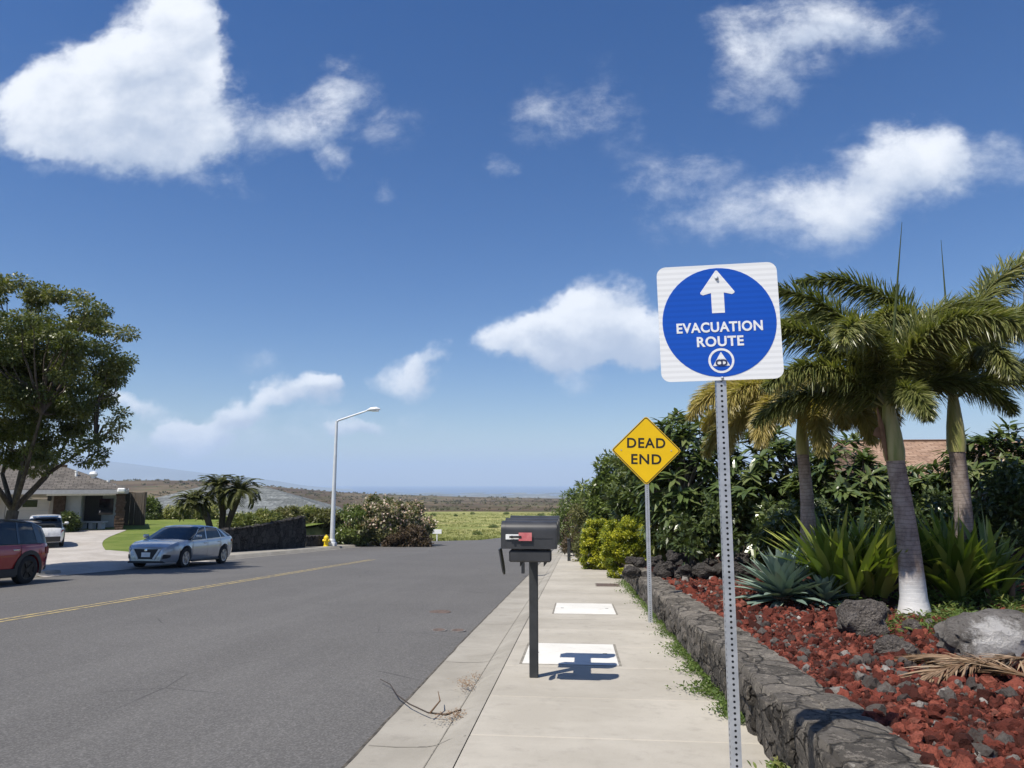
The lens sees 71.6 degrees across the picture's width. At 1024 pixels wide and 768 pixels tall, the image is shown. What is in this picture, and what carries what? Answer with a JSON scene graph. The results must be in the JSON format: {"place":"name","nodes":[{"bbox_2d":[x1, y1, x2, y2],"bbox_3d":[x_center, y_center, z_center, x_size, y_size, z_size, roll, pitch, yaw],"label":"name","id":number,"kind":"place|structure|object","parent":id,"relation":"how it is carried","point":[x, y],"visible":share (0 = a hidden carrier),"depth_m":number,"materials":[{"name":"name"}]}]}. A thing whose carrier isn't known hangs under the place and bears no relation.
{"place":"outdoors","nodes":[
{"label":"outdoors","id":0,"kind":"place"},
{"bbox_2d":[47,530,124,550],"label":"driveway","id":1,"kind":"structure","parent":0,"point":[86,540],"depth_m":34.11,"materials":[{"name":"concrete"}]},
{"bbox_2d":[30,514,68,545],"bbox_3d":[-21.111,6.579,32.074,1.860,1.377,3.634,5,-9,-33],"label":"white suv","id":2,"kind":"object","parent":1,"relation":"on","point":[52,526],"visible":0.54,"depth_m":30.84,"materials":[{"name":"paint"}]},
{"bbox_2d":[37,550,207,576],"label":"driveway","id":3,"kind":"structure","parent":0,"point":[72,562],"depth_m":25.53,"materials":[{"name":"concrete"}]},
{"bbox_2d":[3,457,355,490],"bbox_3d":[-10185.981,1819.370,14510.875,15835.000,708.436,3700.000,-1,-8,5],"label":"distant mountain","id":4,"kind":"structure","parent":0,"point":[117,471],"depth_m":13228.55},
{"bbox_2d":[80,518,322,551],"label":"lawn","id":5,"kind":"structure","parent":0,"point":[126,538],"depth_m":42.94,"materials":[{"name":"green plant"}]},
{"bbox_2d":[0,465,128,529],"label":"garage house","id":6,"kind":"structure","parent":5,"relation":"on","point":[91,496],"depth_m":42.27,"materials":[{"name":"grey"}]},
{"bbox_2d":[5,499,48,518],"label":"garage door","id":7,"kind":"structure","parent":6,"relation":"in","point":[30,507],"depth_m":41.74,"materials":[{"name":"paint"}]},
{"bbox_2d":[83,495,102,527],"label":"door","id":8,"kind":"structure","parent":6,"relation":"in","point":[91,509],"depth_m":44.77,"materials":[{"name":"black plastic"}]},
{"bbox_2d":[98,499,113,514],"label":"window","id":9,"kind":"structure","parent":6,"relation":"in","point":[105,505],"depth_m":45.12,"materials":[{"name":"black glass"}]},
{"bbox_2d":[61,510,82,531],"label":"shrub","id":10,"kind":"object","parent":5,"relation":"on","point":[72,518],"visible":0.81,"depth_m":40.51,"materials":[{"name":"green plant"}]},
{"bbox_2d":[80,521,107,528],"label":"garden bench","id":11,"kind":"object","parent":5,"relation":"on","point":[92,524],"visible":0.87,"depth_m":43.32,"materials":[{"name":"wood"}]},
{"bbox_2d":[124,492,146,524],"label":"wooden fence","id":12,"kind":"object","parent":5,"relation":"on","point":[137,514],"visible":0.59,"depth_m":47.24,"materials":[{"name":"brown wood"}]},
{"bbox_2d":[146,494,162,514],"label":"shrub","id":13,"kind":"object","parent":5,"relation":"on","point":[153,505],"visible":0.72,"depth_m":54.69,"materials":[{"name":"green plant"}]},
{"bbox_2d":[145,508,164,519],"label":"shrub","id":14,"kind":"object","parent":5,"relation":"on","point":[153,516],"visible":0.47,"depth_m":54.15,"materials":[{"name":"green plant"}]},
{"bbox_2d":[160,502,193,519],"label":"shrub","id":15,"kind":"object","parent":5,"relation":"on","point":[166,512],"visible":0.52,"depth_m":54.67,"materials":[{"name":"green plant"}]},
{"bbox_2d":[169,489,216,526],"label":"date palm","id":16,"kind":"object","parent":5,"relation":"on","point":[192,501],"visible":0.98,"depth_m":37.75,"materials":[{"name":"green plant"}]},
{"bbox_2d":[192,502,219,519],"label":"shrub","id":17,"kind":"object","parent":5,"relation":"on","point":[214,513],"visible":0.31,"depth_m":54.55,"materials":[{"name":"green plant"}]},
{"bbox_2d":[197,474,264,528],"bbox_3d":[-15.521,6.704,39.010,4.066,3.504,2.576,-1,-8,5],"label":"date palm","id":18,"kind":"object","parent":5,"relation":"on","point":[231,501],"visible":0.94,"depth_m":38.79,"materials":[{"name":"green plant"}]},
{"bbox_2d":[215,511,261,527],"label":"shrub","id":19,"kind":"object","parent":5,"relation":"on","point":[241,520],"visible":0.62,"depth_m":43.54,"materials":[{"name":"green plant"}]},
{"bbox_2d":[244,506,282,523],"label":"shrub","id":20,"kind":"object","parent":5,"relation":"on","point":[265,515],"visible":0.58,"depth_m":45.49,"materials":[{"name":"green plant"}]},
{"bbox_2d":[270,505,307,520],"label":"shrub","id":21,"kind":"object","parent":5,"relation":"on","point":[287,511],"visible":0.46,"depth_m":47.96,"materials":[{"name":"green plant"}]},
{"bbox_2d":[297,504,321,521],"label":"shrub","id":22,"kind":"object","parent":5,"relation":"on","point":[307,509],"visible":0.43,"depth_m":50.40,"materials":[{"name":"green plant"}]},
{"bbox_2d":[305,507,342,529],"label":"shrub","id":23,"kind":"object","parent":5,"relation":"on","point":[323,516],"visible":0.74,"depth_m":49.92,"materials":[{"name":"green plant"}]},
{"bbox_2d":[0,538,557,767],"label":"road","id":24,"kind":"structure","parent":0,"point":[287,670],"depth_m":8.41,"materials":[{"name":"asphalt"}]},
{"bbox_2d":[0,519,48,583],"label":"red suv","id":25,"kind":"object","parent":24,"relation":"on","point":[24,549],"visible":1,"depth_m":17.70,"materials":[{"name":"paint"}]},
{"bbox_2d":[0,570,66,581],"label":"kerb","id":26,"kind":"structure","parent":24,"relation":"on","point":[50,572],"depth_m":20.48,"materials":[{"name":"concrete"}]},
{"bbox_2d":[128,525,232,567],"bbox_3d":[-12.100,5.933,26.164,2.182,1.470,4.656,-1,-11,5],"label":"silver sedan","id":27,"kind":"object","parent":24,"relation":"on","point":[181,546],"visible":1,"depth_m":25.23,"materials":[{"name":"paint"}]},
{"bbox_2d":[0,559,370,621],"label":"road marking","id":28,"kind":"object","parent":24,"relation":"on","point":[156,595],"visible":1,"depth_m":14.22,"materials":[{"name":"yellow paint"}]},
{"bbox_2d":[198,543,380,562],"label":"kerb","id":29,"kind":"structure","parent":24,"relation":"on","point":[249,555],"depth_m":37.39,"materials":[{"name":"concrete"}]},
{"bbox_2d":[431,628,446,631],"bbox_3d":[-1.062,3.570,10.303,0.230,0.018,0.230,-1,-8,5],"label":"valve cover","id":30,"kind":"object","parent":24,"relation":"on","point":[439,630],"visible":1,"depth_m":10.29,"materials":[{"name":"metal"}]},
{"bbox_2d":[429,610,450,612],"bbox_3d":[-1.262,3.994,12.447,0.380,0.007,0.380,-1,-8,5],"label":"valve cover","id":31,"kind":"object","parent":24,"relation":"on","point":[440,611],"visible":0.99,"depth_m":12.46,"materials":[{"name":"metal"}]},
{"bbox_2d":[341,549,553,767],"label":"road edge","id":32,"kind":"object","parent":24,"relation":"on","point":[368,740],"visible":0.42,"depth_m":6.37,"materials":[{"name":"concrete"}]},
{"bbox_2d":[230,543,367,554],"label":"sidewalk","id":33,"kind":"structure","parent":0,"point":[243,552],"depth_m":37.58,"materials":[{"name":"concrete"}]},
{"bbox_2d":[221,515,305,553],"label":"lava rock wall","id":34,"kind":"structure","parent":33,"relation":"on","point":[286,533],"depth_m":38.93,"materials":[{"name":"stone"}]},
{"bbox_2d":[305,535,329,546],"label":"lava rock wall","id":35,"kind":"structure","parent":33,"relation":"on","point":[313,540],"depth_m":44.86,"materials":[{"name":"stone"}]},
{"bbox_2d":[322,535,329,545],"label":"fire hydrant","id":36,"kind":"object","parent":33,"relation":"on","point":[326,540],"visible":0.98,"depth_m":45.30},
{"bbox_2d":[328,407,379,545],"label":"street lamp","id":37,"kind":"object","parent":33,"relation":"on","point":[332,542],"visible":0.97,"depth_m":46.20,"materials":[{"name":"metal"}]},
{"bbox_2d":[32,480,712,567],"bbox_3d":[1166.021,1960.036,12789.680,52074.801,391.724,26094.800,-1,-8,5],"label":"ground","id":38,"kind":"structure","parent":0,"point":[149,487],"depth_m":761.73,"materials":[{"name":"plant"}]},
{"bbox_2d":[0,271,141,518],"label":"broadleaf tree","id":39,"kind":"object","parent":38,"relation":"on","point":[37,391],"visible":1,"depth_m":21.50,"materials":[{"name":"green plant"}]},
{"bbox_2d":[129,485,341,517],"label":"hill","id":40,"kind":"structure","parent":38,"relation":"on","point":[271,499],"depth_m":61.98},
{"bbox_2d":[29,478,569,510],"bbox_3d":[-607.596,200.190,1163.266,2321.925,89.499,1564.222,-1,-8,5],"label":"hillside brush","id":41,"kind":"object","parent":38,"relation":"on","point":[447,508],"visible":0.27,"depth_m":871.61,"materials":[{"name":"brown plant"}]},
{"bbox_2d":[329,503,373,546],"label":"shrub","id":42,"kind":"object","parent":38,"relation":"on","point":[342,535],"visible":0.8,"depth_m":49.68,"materials":[{"name":"green plant"}]},
{"bbox_2d":[341,492,438,546],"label":"flowering bush","id":43,"kind":"object","parent":38,"relation":"on","point":[391,513],"visible":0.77,"depth_m":50.30,"materials":[{"name":"green plant"}]},
{"bbox_2d":[380,523,433,546],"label":"shrub","id":44,"kind":"object","parent":38,"relation":"on","point":[419,536],"visible":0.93,"depth_m":48.83,"materials":[{"name":"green plant"}]},
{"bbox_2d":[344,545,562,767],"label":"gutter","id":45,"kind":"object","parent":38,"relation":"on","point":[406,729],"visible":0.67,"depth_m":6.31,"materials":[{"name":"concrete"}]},
{"bbox_2d":[380,679,460,715],"bbox_3d":[-0.931,2.744,6.310,0.290,0.117,1.489,6,-10,-35],"label":"fallen branch","id":46,"kind":"object","parent":45,"relation":"on","point":[432,712],"visible":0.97,"depth_m":5.86,"materials":[{"name":"wood"}]},
{"bbox_2d":[427,670,481,721],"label":"leaf litter","id":47,"kind":"object","parent":45,"relation":"on","point":[467,684],"visible":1,"depth_m":5.79,"materials":[{"name":"plant"}]},
{"bbox_2d":[423,557,556,767],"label":"gutter joint","id":48,"kind":"object","parent":45,"relation":"on","point":[470,691],"visible":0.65,"depth_m":6.32,"materials":[{"name":"concrete"}]},
{"bbox_2d":[422,513,576,540],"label":"field grass","id":49,"kind":"structure","parent":38,"relation":"on","point":[458,538],"depth_m":137.49,"materials":[{"name":"plant"}]},
{"bbox_2d":[549,480,595,552],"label":"tree","id":50,"kind":"object","parent":38,"relation":"on","point":[574,497],"visible":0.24,"depth_m":38.58,"materials":[{"name":"green plant"}]},
{"bbox_2d":[579,518,607,569],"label":"golden shrub","id":51,"kind":"object","parent":38,"relation":"on","point":[589,537],"visible":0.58,"depth_m":23.67,"materials":[{"name":"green plant"}]},
{"bbox_2d":[575,449,639,554],"bbox_3d":[3.996,4.717,26.926,3.263,4.633,3.061,-1,-8,5],"label":"tree","id":52,"kind":"object","parent":38,"relation":"on","point":[599,508],"visible":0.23,"depth_m":26.63,"materials":[{"name":"green plant"}]},
{"bbox_2d":[600,429,708,560],"bbox_3d":[4.605,3.580,22.370,3.240,4.550,3.220,7,-10,-40],"label":"tree","id":53,"kind":"object","parent":38,"relation":"on","point":[616,503],"visible":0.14,"depth_m":22.11,"materials":[{"name":"green plant"}]},
{"bbox_2d":[624,565,946,767],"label":"rock wall","id":54,"kind":"structure","parent":38,"relation":"on","point":[795,716],"depth_m":4.58,"materials":[{"name":"stone"}]},
{"bbox_2d":[621,565,640,578],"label":"edging stone","id":55,"kind":"object","parent":54,"relation":"on","point":[631,572],"visible":1,"depth_m":14.32,"materials":[{"name":"stone"}]},
{"bbox_2d":[632,557,646,567],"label":"edging stone","id":56,"kind":"object","parent":54,"relation":"on","point":[640,562],"visible":1,"depth_m":14.99,"materials":[{"name":"stone"}]},
{"bbox_2d":[625,556,636,563],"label":"edging stone","id":57,"kind":"object","parent":56,"relation":"on","point":[630,560],"visible":1,"depth_m":15.01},
{"bbox_2d":[639,571,654,577],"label":"edging stone","id":58,"kind":"object","parent":54,"relation":"on","point":[644,574],"visible":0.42,"depth_m":14.32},
{"bbox_2d":[833,439,1023,485],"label":"tan roofed house","id":59,"kind":"structure","parent":38,"relation":"on","point":[918,451],"depth_m":31.13,"materials":[{"name":"paint"}]},
{"bbox_2d":[0,0,1023,485],"label":"sky","id":60,"kind":"structure","parent":0,"point":[458,221],"materials":[{"name":"blue"}]},
{"bbox_2d":[316,486,758,495],"bbox_3d":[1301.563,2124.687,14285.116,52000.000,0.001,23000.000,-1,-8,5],"label":"sea","id":61,"kind":"structure","parent":0,"point":[455,490],"depth_m":14478.98,"materials":[{"name":"blue liquid"}]},
{"bbox_2d":[453,552,770,767],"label":"sidewalk","id":62,"kind":"structure","parent":0,"point":[632,711],"depth_m":5.81,"materials":[{"name":"concrete"}]},
{"bbox_2d":[498,515,559,677],"bbox_3d":[0.184,2.091,6.997,0.555,1.517,1.286,-1,-8,5],"label":"mailbox stand","id":63,"kind":"object","parent":62,"relation":"on","point":[533,541],"visible":1,"depth_m":6.51,"materials":[{"name":"black paint"}]},
{"bbox_2d":[567,539,570,560],"bbox_3d":[2.347,6.832,29.251,0.160,0.900,0.160,-1,-8,5],"label":"marker post","id":64,"kind":"object","parent":62,"relation":"on","point":[568,550],"visible":0.95,"depth_m":29.19,"materials":[{"name":"black paint"}]},
{"bbox_2d":[519,642,621,665],"bbox_3d":[0.672,3.089,8.108,1.076,0.097,1.337,-1,-8,5],"label":"utility cover","id":65,"kind":"object","parent":62,"relation":"on","point":[577,654],"visible":0.71,"depth_m":8.02,"materials":[{"name":"concrete"}]},
{"bbox_2d":[558,502,586,555],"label":"shrub","id":66,"kind":"object","parent":62,"relation":"on","point":[565,539],"visible":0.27,"depth_m":34.19,"materials":[{"name":"green plant"}]},
{"bbox_2d":[565,490,594,561],"bbox_3d":[3.386,6.029,29.274,2.368,3.513,2.029,-1,-8,5],"label":"shrub","id":67,"kind":"object","parent":62,"relation":"on","point":[578,516],"visible":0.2,"depth_m":29.21,"materials":[{"name":"green plant"}]},
{"bbox_2d":[552,603,617,614],"bbox_3d":[1.268,3.941,12.426,1.076,0.129,1.678,-1,-8,5],"label":"utility cover","id":68,"kind":"object","parent":62,"relation":"on","point":[585,608],"visible":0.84,"depth_m":12.36,"materials":[{"name":"concrete"}]},
{"bbox_2d":[595,583,620,586],"bbox_3d":[2.342,4.939,17.400,0.606,0.085,0.958,-1,-8,5],"label":"water meter cover","id":69,"kind":"object","parent":62,"relation":"on","point":[605,585],"visible":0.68,"depth_m":17.23,"materials":[{"name":"concrete"}]},
{"bbox_2d":[612,417,679,622],"bbox_3d":[2.079,2.198,10.852,1.037,3.393,0.073,-1,-8,5],"label":"dead end sign","id":70,"kind":"object","parent":62,"relation":"on","point":[646,450],"visible":0.94,"depth_m":10.97,"materials":[{"name":"metal"}]},
{"bbox_2d":[613,579,789,767],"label":"weeds","id":71,"kind":"object","parent":62,"relation":"on","point":[710,686],"visible":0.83,"depth_m":6.88,"materials":[{"name":"green plant"}]},
{"bbox_2d":[657,262,783,767],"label":"evacuation sign","id":72,"kind":"object","parent":62,"relation":"on","point":[719,325],"visible":1,"depth_m":3.50,"materials":[{"name":"metal"}]},
{"bbox_2d":[644,544,1023,767],"bbox_3d":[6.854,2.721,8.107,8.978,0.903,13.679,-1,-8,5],"label":"cinder gravel","id":73,"kind":"structure","parent":0,"point":[948,742],"depth_m":4.91,"materials":[{"name":"gravel"}]},
{"bbox_2d":[598,515,658,578],"bbox_3d":[3.310,4.612,19.960,1.761,1.827,1.699,-1,-8,5],"label":"golden shrub","id":74,"kind":"object","parent":73,"relation":"on","point":[616,551],"visible":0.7,"depth_m":19.60,"materials":[{"name":"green plant"}]},
{"bbox_2d":[651,555,663,566],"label":"edging stone","id":75,"kind":"object","parent":73,"relation":"on","point":[658,559],"visible":0.66,"depth_m":14.80,"materials":[{"name":"stone"}]},
{"bbox_2d":[653,564,675,577],"bbox_3d":[3.092,3.794,14.410,0.530,0.283,0.322,1,-8,-10],"label":"edging stone","id":76,"kind":"object","parent":73,"relation":"on","point":[660,570],"visible":0.9,"depth_m":14.29,"materials":[{"name":"stone"}]},
{"bbox_2d":[661,561,673,569],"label":"edging stone","id":77,"kind":"object","parent":76,"relation":"on","point":[667,565],"visible":1,"depth_m":14.29,"materials":[{"name":"stone"}]},
{"bbox_2d":[666,550,687,565],"bbox_3d":[3.439,3.648,14.896,0.502,0.330,0.357,-7,-11,43],"label":"edging stone","id":78,"kind":"object","parent":73,"relation":"on","point":[675,558],"visible":0.92,"depth_m":14.78,"materials":[{"name":"stone"}]},
{"bbox_2d":[674,564,695,579],"bbox_3d":[3.471,3.818,14.265,0.364,0.409,0.495,-4,-9,29],"label":"edging stone","id":79,"kind":"object","parent":73,"relation":"on","point":[684,570],"visible":0.77,"depth_m":14.12,"materials":[{"name":"stone"}]},
{"bbox_2d":[621,402,749,569],"bbox_3d":[4.446,2.508,17.481,3.563,4.453,3.092,-1,-8,5],"label":"plumeria tree","id":80,"kind":"object","parent":73,"relation":"on","point":[682,475],"visible":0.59,"depth_m":16.86,"materials":[{"name":"green plant"}]},
{"bbox_2d":[692,562,716,578],"bbox_3d":[3.854,3.747,14.249,0.508,0.325,0.305,0,-8,-2],"label":"edging stone","id":81,"kind":"object","parent":73,"relation":"on","point":[703,570],"visible":1,"depth_m":14.15,"materials":[{"name":"stone"}]},
{"bbox_2d":[704,558,718,565],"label":"edging stone","id":82,"kind":"object","parent":73,"relation":"on","point":[710,561],"visible":0.89,"depth_m":15.06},
{"bbox_2d":[712,562,722,578],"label":"edging stone","id":83,"kind":"object","parent":73,"relation":"on","point":[718,567],"visible":0.41,"depth_m":14.34,"materials":[{"name":"stone"}]},
{"bbox_2d":[651,488,784,573],"bbox_3d":[4.677,3.276,15.726,3.216,1.942,3.150,3,-8,-18],"label":"shrub","id":84,"kind":"object","parent":73,"relation":"on","point":[695,544],"visible":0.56,"depth_m":15.37,"materials":[{"name":"green plant"}]},
{"bbox_2d":[734,552,749,564],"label":"edging stone","id":85,"kind":"object","parent":73,"relation":"on","point":[740,557],"visible":0.77,"depth_m":14.55,"materials":[{"name":"stone"}]},
{"bbox_2d":[734,565,752,579],"bbox_3d":[4.620,3.786,14.190,0.468,0.324,0.333,3,-8,-22],"label":"edging stone","id":86,"kind":"object","parent":73,"relation":"on","point":[738,569],"visible":0.59,"depth_m":14.05,"materials":[{"name":"stone"}]},
{"bbox_2d":[697,425,841,575],"bbox_3d":[5.925,2.722,16.306,3.447,3.704,3.017,-1,-8,5],"label":"plumeria tree","id":87,"kind":"object","parent":73,"relation":"on","point":[755,479],"visible":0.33,"depth_m":15.75,"materials":[{"name":"green plant"}]},
{"bbox_2d":[721,546,837,609],"bbox_3d":[3.649,2.699,9.575,1.713,1.002,1.652,-1,-8,5],"label":"agave","id":88,"kind":"object","parent":73,"relation":"on","point":[782,578],"visible":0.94,"depth_m":9.48,"materials":[{"name":"green plant"}]},
{"bbox_2d":[684,375,915,564],"bbox_3d":[4.499,1.266,11.296,3.511,3.533,3.113,-1,-8,5],"label":"palm tree","id":89,"kind":"object","parent":73,"relation":"on","point":[745,398],"visible":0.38,"depth_m":10.72,"materials":[{"name":"plant"}]},
{"bbox_2d":[750,496,874,552],"bbox_3d":[5.292,2.580,12.662,1.961,1.173,1.943,3,-8,-21],"label":"shrub","id":90,"kind":"object","parent":73,"relation":"on","point":[774,523],"visible":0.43,"depth_m":12.54,"materials":[{"name":"green plant"}]},
{"bbox_2d":[795,573,861,606],"bbox_3d":[4.167,2.740,9.443,1.017,0.522,1.100,5,-10,-35],"label":"agave","id":91,"kind":"object","parent":73,"relation":"on","point":[826,591],"visible":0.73,"depth_m":9.35,"materials":[{"name":"green plant"}]},
{"bbox_2d":[779,432,893,536],"bbox_3d":[6.914,2.252,14.839,2.576,2.556,2.364,-1,-8,5],"label":"plumeria tree","id":92,"kind":"object","parent":73,"relation":"on","point":[852,490],"visible":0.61,"depth_m":14.43,"materials":[{"name":"green plant"}]},
{"bbox_2d":[758,499,947,602],"bbox_3d":[4.566,2.262,9.599,2.412,1.420,2.032,-1,-8,5],"label":"strap leaf plant","id":93,"kind":"object","parent":73,"relation":"on","point":[864,562],"visible":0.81,"depth_m":9.27,"materials":[{"name":"plant"}]},
{"bbox_2d":[835,599,889,636],"bbox_3d":[3.602,2.456,7.298,0.515,0.489,0.433,-1,-8,5],"label":"boulder","id":94,"kind":"object","parent":73,"relation":"on","point":[859,617],"visible":0.69,"depth_m":7.17,"materials":[{"name":"stone"}]},
{"bbox_2d":[749,225,1023,615],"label":"palm tree","id":95,"kind":"object","parent":73,"relation":"on","point":[884,359],"visible":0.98,"depth_m":8.87,"materials":[{"name":"plant"}]},
{"bbox_2d":[873,634,916,654],"bbox_3d":[3.324,2.312,6.167,0.385,0.250,0.285,-1,-8,5],"label":"boulder","id":96,"kind":"object","parent":73,"relation":"on","point":[887,643],"visible":0.51,"depth_m":6.11,"materials":[{"name":"stone"}]},
{"bbox_2d":[795,243,1023,539],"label":"palm tree","id":97,"kind":"object","parent":73,"relation":"on","point":[1004,367],"visible":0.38,"depth_m":10.36,"materials":[{"name":"plant"}]},
{"bbox_2d":[871,457,951,533],"bbox_3d":[8.657,2.526,14.901,2.574,2.023,2.213,-1,-8,5],"label":"plumeria tree","id":98,"kind":"object","parent":73,"relation":"on","point":[916,483],"visible":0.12,"depth_m":14.48,"materials":[{"name":"green plant"}]},
{"bbox_2d":[902,618,921,632],"bbox_3d":[4.194,2.553,7.449,0.182,0.177,0.161,-1,-8,5],"label":"boulder","id":99,"kind":"object","parent":73,"relation":"on","point":[911,623],"visible":0.58,"depth_m":7.41,"materials":[{"name":"stone"}]},
{"bbox_2d":[834,575,1023,637],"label":"ground cover","id":100,"kind":"object","parent":73,"relation":"on","point":[1003,600],"visible":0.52,"depth_m":8.92,"materials":[{"name":"green plant"}]},
{"bbox_2d":[864,483,1023,551],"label":"shrub","id":101,"kind":"object","parent":73,"relation":"on","point":[936,494],"visible":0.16,"depth_m":12.61,"materials":[{"name":"green plant"}]},
{"bbox_2d":[886,496,1023,605],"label":"strap leaf plant","id":102,"kind":"object","parent":73,"relation":"on","point":[982,563],"visible":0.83,"depth_m":9.22,"materials":[{"name":"plant"}]},
{"bbox_2d":[894,652,1023,677],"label":"dry palm frond","id":103,"kind":"object","parent":73,"relation":"on","point":[987,664],"visible":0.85,"depth_m":5.33,"materials":[{"name":"brown plant"}]},
{"bbox_2d":[900,654,1023,684],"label":"dry palm frond","id":104,"kind":"object","parent":73,"relation":"on","point":[954,667],"visible":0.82,"depth_m":5.25,"materials":[{"name":"brown plant"}]},
{"bbox_2d":[924,415,1023,545],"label":"plumeria tree","id":105,"kind":"object","parent":73,"relation":"on","point":[978,463],"visible":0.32,"depth_m":13.71,"materials":[{"name":"green plant"}]},
{"bbox_2d":[934,608,1023,657],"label":"boulder","id":106,"kind":"object","parent":73,"relation":"on","point":[989,631],"visible":0.68,"depth_m":6.08,"materials":[{"name":"stone"}]},
{"bbox_2d":[971,458,1023,569],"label":"shrub","id":107,"kind":"object","parent":73,"relation":"on","point":[1006,496],"visible":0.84,"depth_m":10.79,"materials":[{"name":"green plant"}]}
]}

